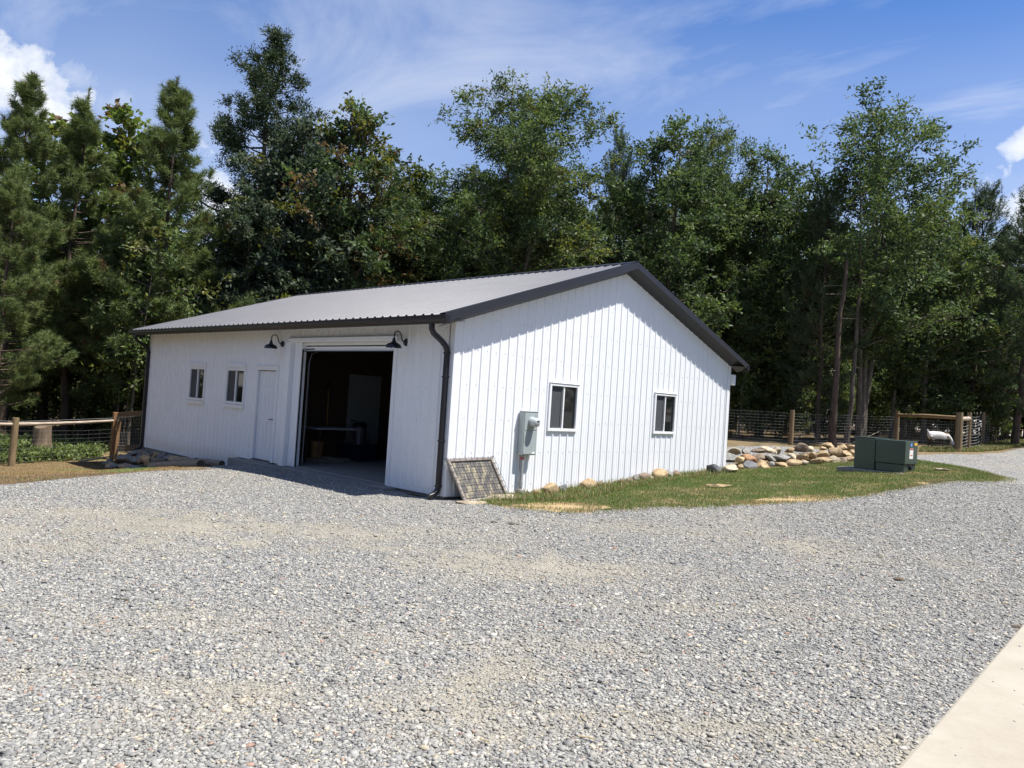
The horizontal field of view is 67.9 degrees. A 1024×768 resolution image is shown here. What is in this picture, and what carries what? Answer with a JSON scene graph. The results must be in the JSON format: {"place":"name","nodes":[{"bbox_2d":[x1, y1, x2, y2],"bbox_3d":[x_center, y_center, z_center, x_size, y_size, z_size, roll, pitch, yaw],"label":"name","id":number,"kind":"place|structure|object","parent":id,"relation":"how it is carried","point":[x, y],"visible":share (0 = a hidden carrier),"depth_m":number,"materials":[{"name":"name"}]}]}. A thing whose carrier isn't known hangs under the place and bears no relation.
{"place":"outdoors","nodes":[
{"label":"outdoors","id":0,"kind":"place"},
{"bbox_2d":[0,459,187,483],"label":"dry grass","id":1,"kind":"structure","parent":0,"point":[88,471],"depth_m":15.74,"materials":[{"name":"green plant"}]},
{"bbox_2d":[310,441,323,457],"bbox_3d":[-4.680,1.584,18.216,0.335,0.435,0.340,2,-2,44],"label":"storage tub","id":2,"kind":"object","parent":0,"point":[314,448],"visible":0.84,"depth_m":18.09,"materials":[{"name":"beige plastic"}]},
{"bbox_2d":[303,456,351,462],"bbox_3d":[-4.334,1.758,17.921,0.790,0.117,1.336,2,-2,44],"label":"tarp","id":3,"kind":"object","parent":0,"point":[327,459],"visible":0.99,"depth_m":17.73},
{"bbox_2d":[0,437,1010,476],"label":"dirt ground","id":4,"kind":"structure","parent":0,"point":[757,441],"depth_m":23.75,"materials":[{"name":"brown soil"}]},
{"bbox_2d":[0,158,78,409],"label":"pine tree","id":5,"kind":"object","parent":4,"relation":"on","point":[13,194],"visible":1,"depth_m":21.54,"materials":[{"name":"green plant"}]},
{"bbox_2d":[31,425,51,447],"bbox_3d":[-14.632,1.822,23.601,0.900,1.167,0.927,4,-1,-6],"label":"tree stump","id":6,"kind":"object","parent":4,"relation":"on","point":[44,436],"visible":0.51,"depth_m":23.43,"materials":[{"name":"brown wood"}]},
{"bbox_2d":[0,417,113,466],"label":"pole fence","id":7,"kind":"object","parent":4,"relation":"on","point":[16,423],"visible":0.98,"depth_m":20.58,"materials":[{"name":"brown wood"}]},
{"bbox_2d":[109,411,144,459],"bbox_3d":[-11.501,1.693,23.207,2.563,2.004,0.171,3,-2,34],"label":"board fence","id":8,"kind":"object","parent":4,"relation":"on","point":[115,447],"visible":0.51,"depth_m":23.72,"materials":[{"name":"brown wood"}]},
{"bbox_2d":[81,198,224,452],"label":"sapling","id":9,"kind":"object","parent":4,"relation":"on","point":[169,233],"visible":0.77,"depth_m":25.74,"materials":[{"name":"green plant"}]},
{"bbox_2d":[147,460,204,467],"bbox_3d":[-8.241,1.993,18.599,2.583,0.525,0.210,2,-2,41],"label":"timber","id":10,"kind":"object","parent":4,"relation":"on","point":[192,463],"visible":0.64,"depth_m":18.28,"materials":[{"name":"wood"}]},
{"bbox_2d":[196,458,224,465],"bbox_3d":[-7.279,1.899,18.313,1.186,0.224,0.170,2,-2,42],"label":"timber","id":11,"kind":"object","parent":4,"relation":"on","point":[210,462],"visible":0.65,"depth_m":18.11,"materials":[{"name":"grey wood"}]},
{"bbox_2d":[129,261,749,498],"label":"metal barn","id":12,"kind":"structure","parent":4,"relation":"on","point":[614,371],"depth_m":16.54,"materials":[{"name":"white paint"}]},
{"bbox_2d":[186,362,206,404],"bbox_3d":[-8.209,-0.020,19.840,0.964,1.072,0.090,2,-2,44],"label":"window","id":13,"kind":"structure","parent":12,"relation":"in","point":[197,375],"depth_m":19.82,"materials":[{"name":"white glass"}]},
{"bbox_2d":[223,363,246,408],"bbox_3d":[-6.681,0.043,18.378,0.994,1.072,0.090,2,-2,44],"label":"window","id":14,"kind":"structure","parent":12,"relation":"in","point":[235,385],"depth_m":18.36,"materials":[{"name":"white glass"}]},
{"bbox_2d":[254,371,275,460],"bbox_3d":[-5.616,0.714,17.345,0.800,2.020,0.094,2,-2,44],"label":"door","id":15,"kind":"structure","parent":12,"relation":"in","point":[265,403],"depth_m":17.38,"materials":[{"name":"white metal"}]},
{"bbox_2d":[301,426,355,457],"bbox_3d":[-4.385,1.438,18.432,0.720,0.775,1.300,2,-2,44],"label":"folding table","id":16,"kind":"object","parent":12,"relation":"on","point":[320,428],"visible":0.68,"depth_m":18.18,"materials":[{"name":"grey plastic"}]},
{"bbox_2d":[305,345,393,350],"bbox_3d":[-3.185,-0.735,15.425,3.200,0.179,0.360,2,-2,44],"label":"overhead door","id":17,"kind":"structure","parent":12,"relation":"in","point":[340,347],"depth_m":15.29,"materials":[{"name":"white metal"}]},
{"bbox_2d":[336,442,380,461],"bbox_3d":[-3.774,1.665,18.660,0.780,0.410,0.800,2,-2,44],"label":"storage tote","id":18,"kind":"object","parent":12,"relation":"on","point":[365,452],"visible":0.9,"depth_m":18.41,"materials":[{"name":"black plastic"}]},
{"bbox_2d":[352,422,366,443],"bbox_3d":[-3.747,1.203,18.649,0.365,0.559,0.374,2,-2,44],"label":"trash can","id":19,"kind":"object","parent":18,"relation":"on","point":[359,435],"visible":0.96,"depth_m":18.55,"materials":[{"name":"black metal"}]},
{"bbox_2d":[348,377,377,443],"bbox_3d":[-3.829,0.862,19.564,0.094,2.030,0.810,2,-2,44],"label":"interior door","id":20,"kind":"structure","parent":12,"relation":"in","point":[364,390],"depth_m":19.61,"materials":[{"name":"grey"}]},
{"bbox_2d":[385,331,407,347],"bbox_3d":[-2.079,-0.810,13.770,0.294,0.321,0.437,2,-2,44],"label":"wall lamp","id":21,"kind":"object","parent":12,"relation":"attached to","point":[393,344],"visible":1,"depth_m":13.69,"materials":[{"name":"black metal"}]},
{"bbox_2d":[517,411,539,488],"bbox_3d":[0.330,1.363,14.229,0.299,1.705,0.407,2,-2,44],"label":"meter box","id":22,"kind":"object","parent":12,"relation":"attached to","point":[529,422],"visible":0.96,"depth_m":14.18,"materials":[{"name":"grey metal"}]},
{"bbox_2d":[546,382,579,431],"bbox_3d":[1.011,0.463,15.137,0.090,0.960,0.918,2,-2,44],"label":"window","id":23,"kind":"structure","parent":12,"relation":"in","point":[563,398],"depth_m":15.12,"materials":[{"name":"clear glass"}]},
{"bbox_2d":[652,392,677,433],"bbox_3d":[3.569,0.691,17.821,0.090,0.960,0.938,2,-2,44],"label":"window","id":24,"kind":"structure","parent":12,"relation":"in","point":[664,410],"depth_m":17.80,"materials":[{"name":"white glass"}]},
{"bbox_2d":[723,298,795,437],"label":"sapling","id":25,"kind":"object","parent":4,"relation":"on","point":[743,377],"visible":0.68,"depth_m":32.59,"materials":[{"name":"green plant"}]},
{"bbox_2d":[729,365,794,437],"bbox_3d":[10.898,0.858,33.507,3.400,3.533,3.274,4,-1,2],"label":"understory shrub","id":26,"kind":"object","parent":4,"relation":"on","point":[750,413],"visible":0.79,"depth_m":33.26,"materials":[{"name":"green plant"}]},
{"bbox_2d":[739,355,826,438],"bbox_3d":[12.204,0.663,34.438,4.268,4.141,4.110,3,-1,8],"label":"understory shrub","id":27,"kind":"object","parent":4,"relation":"on","point":[784,425],"visible":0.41,"depth_m":33.69,"materials":[{"name":"green plant"}]},
{"bbox_2d":[767,259,855,409],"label":"sapling","id":28,"kind":"object","parent":4,"relation":"on","point":[807,299],"visible":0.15,"depth_m":33.43,"materials":[{"name":"green plant"}]},
{"bbox_2d":[728,410,899,444],"bbox_3d":[11.816,1.718,29.473,9.154,1.832,2.340,4,-1,-13],"label":"wire fence","id":29,"kind":"object","parent":4,"relation":"on","point":[896,419],"visible":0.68,"depth_m":28.80,"materials":[{"name":"grey"}]},
{"bbox_2d":[773,178,873,443],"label":"pine tree","id":30,"kind":"object","parent":4,"relation":"on","point":[823,211],"visible":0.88,"depth_m":30.72,"materials":[{"name":"green plant"}]},
{"bbox_2d":[828,447,843,456],"bbox_3d":[9.238,1.959,21.767,0.389,0.279,0.308,4,-1,1],"label":"rock","id":31,"kind":"object","parent":4,"relation":"on","point":[836,452],"visible":0.9,"depth_m":21.63,"materials":[{"name":"stone"}]},
{"bbox_2d":[827,260,849,446],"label":"bare tree","id":32,"kind":"object","parent":4,"relation":"on","point":[832,439],"visible":0.97,"depth_m":28.33,"materials":[{"name":"brown wood"}]},
{"bbox_2d":[843,268,863,444],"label":"bare tree","id":33,"kind":"object","parent":4,"relation":"on","point":[846,438],"visible":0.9,"depth_m":29.92,"materials":[{"name":"brown plant"}]},
{"bbox_2d":[734,75,998,443],"bbox_3d":[14.655,-4.848,31.830,10.114,15.237,9.764,3,-1,22],"label":"oak tree","id":34,"kind":"object","parent":4,"relation":"on","point":[879,304],"visible":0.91,"depth_m":30.68,"materials":[{"name":"green plant"}]},
{"bbox_2d":[897,412,962,450],"bbox_3d":[15.995,1.890,29.353,0.256,1.650,4.338,4,-1,-1],"label":"rail fence","id":35,"kind":"object","parent":4,"relation":"on","point":[958,417],"visible":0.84,"depth_m":27.58,"materials":[{"name":"brown wood"}]},
{"bbox_2d":[927,429,953,446],"bbox_3d":[16.362,2.111,29.015,1.102,0.741,0.334,4,-1,-1],"label":"goat","id":36,"kind":"object","parent":4,"relation":"on","point":[940,435],"visible":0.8,"depth_m":28.91},
{"bbox_2d":[0,446,1023,767],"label":"gravel driveway","id":37,"kind":"structure","parent":0,"point":[1008,464],"depth_m":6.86,"materials":[{"name":"grey gravel"}]},
{"bbox_2d":[444,456,509,500],"bbox_3d":[-0.574,1.656,13.264,0.346,0.788,1.439,2,-2,44],"label":"lattice panel","id":38,"kind":"object","parent":37,"relation":"on","point":[475,478],"visible":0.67,"depth_m":13.24,"materials":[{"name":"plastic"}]},
{"bbox_2d":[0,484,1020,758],"bbox_3d":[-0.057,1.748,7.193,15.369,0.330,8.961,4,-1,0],"label":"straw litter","id":39,"kind":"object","parent":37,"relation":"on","point":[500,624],"visible":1,"depth_m":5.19,"materials":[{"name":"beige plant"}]},
{"bbox_2d":[0,382,1023,499],"bbox_3d":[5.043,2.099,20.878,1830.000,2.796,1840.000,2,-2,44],"label":"ground","id":40,"kind":"structure","parent":0,"point":[96,436],"depth_m":33.08,"materials":[{"name":"brown soil"}]},
{"bbox_2d":[9,287,78,434],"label":"sapling","id":41,"kind":"object","parent":40,"relation":"on","point":[42,373],"visible":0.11,"depth_m":28.80,"materials":[{"name":"green plant"}]},
{"bbox_2d":[8,327,84,428],"bbox_3d":[-19.874,-0.241,31.680,4.238,5.042,4.401,5,-2,-39],"label":"understory shrub","id":42,"kind":"object","parent":40,"relation":"on","point":[53,400],"visible":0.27,"depth_m":31.49,"materials":[{"name":"green plant"}]},
{"bbox_2d":[0,70,99,434],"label":"pine tree","id":43,"kind":"object","parent":40,"relation":"on","point":[39,148],"visible":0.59,"depth_m":26.85,"materials":[{"name":"green plant"}]},
{"bbox_2d":[0,432,109,463],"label":"weeds","id":44,"kind":"object","parent":40,"relation":"on","point":[60,444],"visible":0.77,"depth_m":23.34,"materials":[{"name":"green plant"}]},
{"bbox_2d":[0,112,127,421],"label":"poplar tree","id":45,"kind":"object","parent":40,"relation":"on","point":[56,129],"visible":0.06,"depth_m":31.58,"materials":[{"name":"green plant"}]},
{"bbox_2d":[0,85,136,439],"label":"pine tree","id":46,"kind":"object","parent":40,"relation":"on","point":[84,123],"visible":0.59,"depth_m":28.48,"materials":[{"name":"green plant"}]},
{"bbox_2d":[45,272,107,433],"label":"sapling","id":47,"kind":"object","parent":40,"relation":"on","point":[76,377],"visible":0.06,"depth_m":31.05,"materials":[{"name":"green plant"}]},
{"bbox_2d":[56,379,111,434],"bbox_3d":[-16.887,0.931,30.540,2.182,2.714,2.101,3,-2,29],"label":"understory shrub","id":48,"kind":"object","parent":40,"relation":"on","point":[74,403],"visible":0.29,"depth_m":30.29,"materials":[{"name":"green plant"}]},
{"bbox_2d":[76,284,97,436],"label":"bare tree","id":49,"kind":"object","parent":40,"relation":"on","point":[82,428],"visible":0.13,"depth_m":29.98,"materials":[{"name":"brown wood"}]},
{"bbox_2d":[70,361,143,440],"bbox_3d":[-14.819,0.465,29.134,4.264,3.981,4.428,2,-2,44],"label":"understory shrub","id":50,"kind":"object","parent":40,"relation":"on","point":[137,405],"visible":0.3,"depth_m":28.25,"materials":[{"name":"green plant"}]},
{"bbox_2d":[54,210,169,441],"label":"pine tree","id":51,"kind":"object","parent":40,"relation":"on","point":[93,334],"visible":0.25,"depth_m":28.11,"materials":[{"name":"green plant"}]},
{"bbox_2d":[81,229,158,411],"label":"sapling","id":52,"kind":"object","parent":40,"relation":"on","point":[105,287],"visible":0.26,"depth_m":27.76,"materials":[{"name":"green plant"}]},
{"bbox_2d":[98,280,158,444],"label":"sapling","id":53,"kind":"object","parent":40,"relation":"on","point":[127,392],"visible":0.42,"depth_m":26.37,"materials":[{"name":"green plant"}]},
{"bbox_2d":[65,98,195,434],"bbox_3d":[-16.242,-4.623,31.849,5.633,14.172,6.066,4,-1,-11],"label":"poplar tree","id":54,"kind":"object","parent":40,"relation":"on","point":[123,144],"visible":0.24,"depth_m":31.18,"materials":[{"name":"green plant"}]},
{"bbox_2d":[70,75,257,374],"bbox_3d":[-12.577,-4.353,28.042,6.530,13.983,6.184,4,-1,-17],"label":"pine tree","id":55,"kind":"object","parent":40,"relation":"on","point":[160,145],"visible":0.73,"depth_m":27.07,"materials":[{"name":"green plant"}]},
{"bbox_2d":[122,210,215,384],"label":"sapling","id":56,"kind":"object","parent":40,"relation":"on","point":[169,244],"visible":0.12,"depth_m":28.16,"materials":[{"name":"green plant"}]},
{"bbox_2d":[148,217,264,316],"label":"background tree","id":57,"kind":"object","parent":40,"relation":"on","point":[226,263],"visible":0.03,"depth_m":31.31,"materials":[{"name":"green plant"}]},
{"bbox_2d":[170,182,310,313],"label":"broadleaf tree","id":58,"kind":"object","parent":40,"relation":"on","point":[240,276],"visible":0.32,"depth_m":28.56,"materials":[{"name":"green plant"}]},
{"bbox_2d":[146,21,340,304],"bbox_3d":[-12.132,-6.942,33.953,10.587,18.943,9.299,4,-1,-19],"label":"cedar tree","id":59,"kind":"object","parent":40,"relation":"on","point":[229,134],"visible":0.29,"depth_m":33.29,"materials":[{"name":"green plant"}]},
{"bbox_2d":[198,104,382,306],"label":"broadleaf tree","id":60,"kind":"object","parent":40,"relation":"on","point":[304,130],"visible":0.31,"depth_m":30.24,"materials":[{"name":"green plant"}]},
{"bbox_2d":[252,90,435,293],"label":"oak tree","id":61,"kind":"object","parent":40,"relation":"on","point":[349,135],"visible":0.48,"depth_m":31.04,"materials":[{"name":"green plant"}]},
{"bbox_2d":[349,188,460,285],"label":"background tree","id":62,"kind":"object","parent":40,"relation":"on","point":[405,232],"visible":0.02,"depth_m":36.93,"materials":[{"name":"green plant"}]},
{"bbox_2d":[335,153,475,287],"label":"broadleaf tree","id":63,"kind":"object","parent":40,"relation":"on","point":[416,186],"visible":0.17,"depth_m":35.48,"materials":[{"name":"green plant"}]},
{"bbox_2d":[355,199,509,282],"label":"background tree","id":64,"kind":"object","parent":40,"relation":"on","point":[431,237],"visible":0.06,"depth_m":36.98,"materials":[{"name":"green plant"}]},
{"bbox_2d":[368,66,669,282],"bbox_3d":[0.472,-6.204,34.591,12.681,17.323,12.844,4,-1,-2],"label":"oak tree","id":65,"kind":"object","parent":40,"relation":"on","point":[534,213],"visible":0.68,"depth_m":32.38,"materials":[{"name":"green plant"}]},
{"bbox_2d":[538,199,645,269],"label":"background tree","id":66,"kind":"object","parent":40,"relation":"on","point":[594,236],"visible":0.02,"depth_m":42.48,"materials":[{"name":"green plant"}]},
{"bbox_2d":[594,124,636,262],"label":"pine tree","id":67,"kind":"object","parent":40,"relation":"on","point":[623,173],"visible":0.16,"depth_m":36.91,"materials":[{"name":"green plant"}]},
{"bbox_2d":[598,175,662,250],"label":"background tree","id":68,"kind":"object","parent":40,"relation":"on","point":[645,189],"visible":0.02,"depth_m":46.63,"materials":[{"name":"green plant"}]},
{"bbox_2d":[573,108,775,374],"bbox_3d":[6.638,-4.944,34.142,9.348,14.903,8.481,3,-2,35],"label":"oak tree","id":69,"kind":"object","parent":40,"relation":"on","point":[663,192],"visible":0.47,"depth_m":32.92,"materials":[{"name":"green plant"}]},
{"bbox_2d":[640,109,793,350],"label":"oak tree","id":70,"kind":"object","parent":40,"relation":"on","point":[719,262],"visible":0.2,"depth_m":36.47,"materials":[{"name":"green plant"}]},
{"bbox_2d":[715,290,751,401],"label":"sapling","id":71,"kind":"object","parent":40,"relation":"on","point":[731,330],"visible":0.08,"depth_m":34.30,"materials":[{"name":"green plant"}]},
{"bbox_2d":[728,348,752,433],"bbox_3d":[10.514,0.250,37.666,4.955,5.048,4.772,3,-2,32],"label":"understory shrub","id":72,"kind":"object","parent":40,"relation":"on","point":[735,408],"visible":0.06,"depth_m":37.63,"materials":[{"name":"green plant"}]},
{"bbox_2d":[675,137,866,437],"bbox_3d":[11.821,-4.319,34.537,7.523,14.102,8.293,5,-2,-36],"label":"oak tree","id":73,"kind":"object","parent":40,"relation":"on","point":[772,254],"visible":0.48,"depth_m":33.64,"materials":[{"name":"green plant"}]},
{"bbox_2d":[767,381,815,434],"bbox_3d":[13.996,1.091,37.869,3.466,3.420,3.337,3,-2,33],"label":"understory shrub","id":74,"kind":"object","parent":40,"relation":"on","point":[811,392],"visible":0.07,"depth_m":37.53,"materials":[{"name":"green plant"}]},
{"bbox_2d":[799,385,855,438],"bbox_3d":[14.416,1.292,34.791,2.751,2.864,2.649,3,-1,16],"label":"understory shrub","id":75,"kind":"object","parent":40,"relation":"on","point":[826,420],"visible":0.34,"depth_m":34.71,"materials":[{"name":"green plant"}]},
{"bbox_2d":[825,284,856,392],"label":"sapling","id":76,"kind":"object","parent":40,"relation":"on","point":[847,367],"visible":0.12,"depth_m":43.06,"materials":[{"name":"green plant"}]},
{"bbox_2d":[828,379,855,432],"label":"understory shrub","id":77,"kind":"object","parent":40,"relation":"on","point":[846,395],"visible":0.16,"depth_m":42.07,"materials":[{"name":"green plant"}]},
{"bbox_2d":[793,229,912,430],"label":"background tree","id":78,"kind":"object","parent":40,"relation":"on","point":[863,304],"visible":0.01,"depth_m":46.68,"materials":[{"name":"green plant"}]},
{"bbox_2d":[842,368,910,434],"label":"understory shrub","id":79,"kind":"object","parent":40,"relation":"on","point":[873,410],"visible":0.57,"depth_m":40.13,"materials":[{"name":"green plant"}]},
{"bbox_2d":[888,301,907,438],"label":"bare tree","id":80,"kind":"object","parent":40,"relation":"on","point":[891,425],"visible":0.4,"depth_m":33.97,"materials":[{"name":"brown plant"}]},
{"bbox_2d":[871,328,934,410],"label":"sapling","id":81,"kind":"object","parent":40,"relation":"on","point":[885,394],"visible":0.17,"depth_m":35.83,"materials":[{"name":"green plant"}]},
{"bbox_2d":[899,296,924,439],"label":"bare tree","id":82,"kind":"object","parent":40,"relation":"on","point":[903,431],"visible":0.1,"depth_m":35.82,"materials":[{"name":"brown plant"}]},
{"bbox_2d":[895,398,939,435],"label":"understory shrub","id":83,"kind":"object","parent":40,"relation":"on","point":[917,422],"visible":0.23,"depth_m":40.63,"materials":[{"name":"green plant"}]},
{"bbox_2d":[900,311,938,440],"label":"sapling","id":84,"kind":"object","parent":40,"relation":"on","point":[915,362],"visible":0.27,"depth_m":34.32,"materials":[{"name":"green plant"}]},
{"bbox_2d":[908,305,957,402],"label":"sapling","id":85,"kind":"object","parent":40,"relation":"on","point":[933,384],"visible":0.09,"depth_m":35.75,"materials":[{"name":"green plant"}]},
{"bbox_2d":[845,195,1021,442],"bbox_3d":[18.505,-2.719,34.148,6.889,11.156,5.833,3,-1,22],"label":"broadleaf tree","id":86,"kind":"object","parent":40,"relation":"on","point":[919,382],"visible":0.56,"depth_m":32.97,"materials":[{"name":"green plant"}]},
{"bbox_2d":[927,408,954,432],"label":"understory shrub","id":87,"kind":"object","parent":40,"relation":"on","point":[937,424],"visible":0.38,"depth_m":41.85,"materials":[{"name":"green plant"}]},
{"bbox_2d":[884,216,1013,432],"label":"background tree","id":88,"kind":"object","parent":40,"relation":"on","point":[937,381],"depth_m":46.37,"materials":[{"name":"green plant"}]},
{"bbox_2d":[934,310,1000,409],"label":"sapling","id":89,"kind":"object","parent":40,"relation":"on","point":[962,359],"visible":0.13,"depth_m":36.57,"materials":[{"name":"green plant"}]},
{"bbox_2d":[918,178,1023,442],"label":"pine tree","id":90,"kind":"object","parent":40,"relation":"on","point":[989,197],"visible":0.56,"depth_m":34.34,"materials":[{"name":"green plant"}]},
{"bbox_2d":[927,226,1023,440],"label":"background tree","id":91,"kind":"object","parent":40,"relation":"on","point":[1006,365],"visible":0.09,"depth_m":36.21,"materials":[{"name":"green plant"}]},
{"bbox_2d":[937,361,1022,442],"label":"understory shrub","id":92,"kind":"object","parent":40,"relation":"on","point":[994,419],"visible":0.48,"depth_m":34.54,"materials":[{"name":"green plant"}]},
{"bbox_2d":[953,213,1023,443],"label":"pine tree","id":93,"kind":"object","parent":40,"relation":"on","point":[1017,249],"visible":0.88,"depth_m":32.84,"materials":[{"name":"green plant"}]},
{"bbox_2d":[962,412,1022,448],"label":"wire fence","id":94,"kind":"object","parent":40,"relation":"on","point":[968,419],"visible":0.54,"depth_m":28.95,"materials":[{"name":"grey"}]},
{"bbox_2d":[983,185,1023,384],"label":"pine tree","id":95,"kind":"object","parent":40,"relation":"on","point":[1021,200],"visible":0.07,"depth_m":40.30,"materials":[{"name":"green plant"}]},
{"bbox_2d":[0,0,1023,435],"label":"sky","id":96,"kind":"structure","parent":0,"point":[771,67],"materials":[{"name":"blue"}]},
{"bbox_2d":[468,458,1019,515],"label":"lawn","id":97,"kind":"structure","parent":0,"point":[766,483],"depth_m":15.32,"materials":[{"name":"plant"}]},
{"bbox_2d":[503,480,934,512],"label":"bare soil","id":98,"kind":"structure","parent":97,"relation":"on","point":[557,505],"depth_m":12.53,"materials":[{"name":"soil"}]},
{"bbox_2d":[501,500,602,511],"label":"dry grass","id":99,"kind":"structure","parent":98,"relation":"on","point":[581,504],"depth_m":12.29,"materials":[{"name":"beige plant"}]},
{"bbox_2d":[730,494,838,504],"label":"dry grass","id":100,"kind":"structure","parent":98,"relation":"on","point":[775,501],"depth_m":14.07,"materials":[{"name":"beige plant"}]},
{"bbox_2d":[837,466,903,473],"bbox_3d":[9.091,2.208,18.853,1.160,0.176,1.592,5,-2,-44],"label":"concrete pad","id":101,"kind":"object","parent":97,"relation":"on","point":[847,468],"visible":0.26,"depth_m":18.75,"materials":[{"name":"grey concrete"}]},
{"bbox_2d":[854,436,917,472],"bbox_3d":[9.213,1.728,18.744,1.232,0.784,0.909,2,-2,44],"label":"transformer cabinet","id":102,"kind":"object","parent":101,"relation":"on","point":[881,454],"visible":1,"depth_m":18.41,"materials":[{"name":"green metal"}]},
{"bbox_2d":[898,625,1023,767],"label":"concrete pavement","id":103,"kind":"structure","parent":0,"point":[978,725],"depth_m":4.06,"materials":[{"name":"beige concrete"}]},
{"bbox_2d":[918,437,1023,451],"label":"grass","id":104,"kind":"structure","parent":0,"point":[998,445],"depth_m":28.57,"materials":[{"name":"green plant"}]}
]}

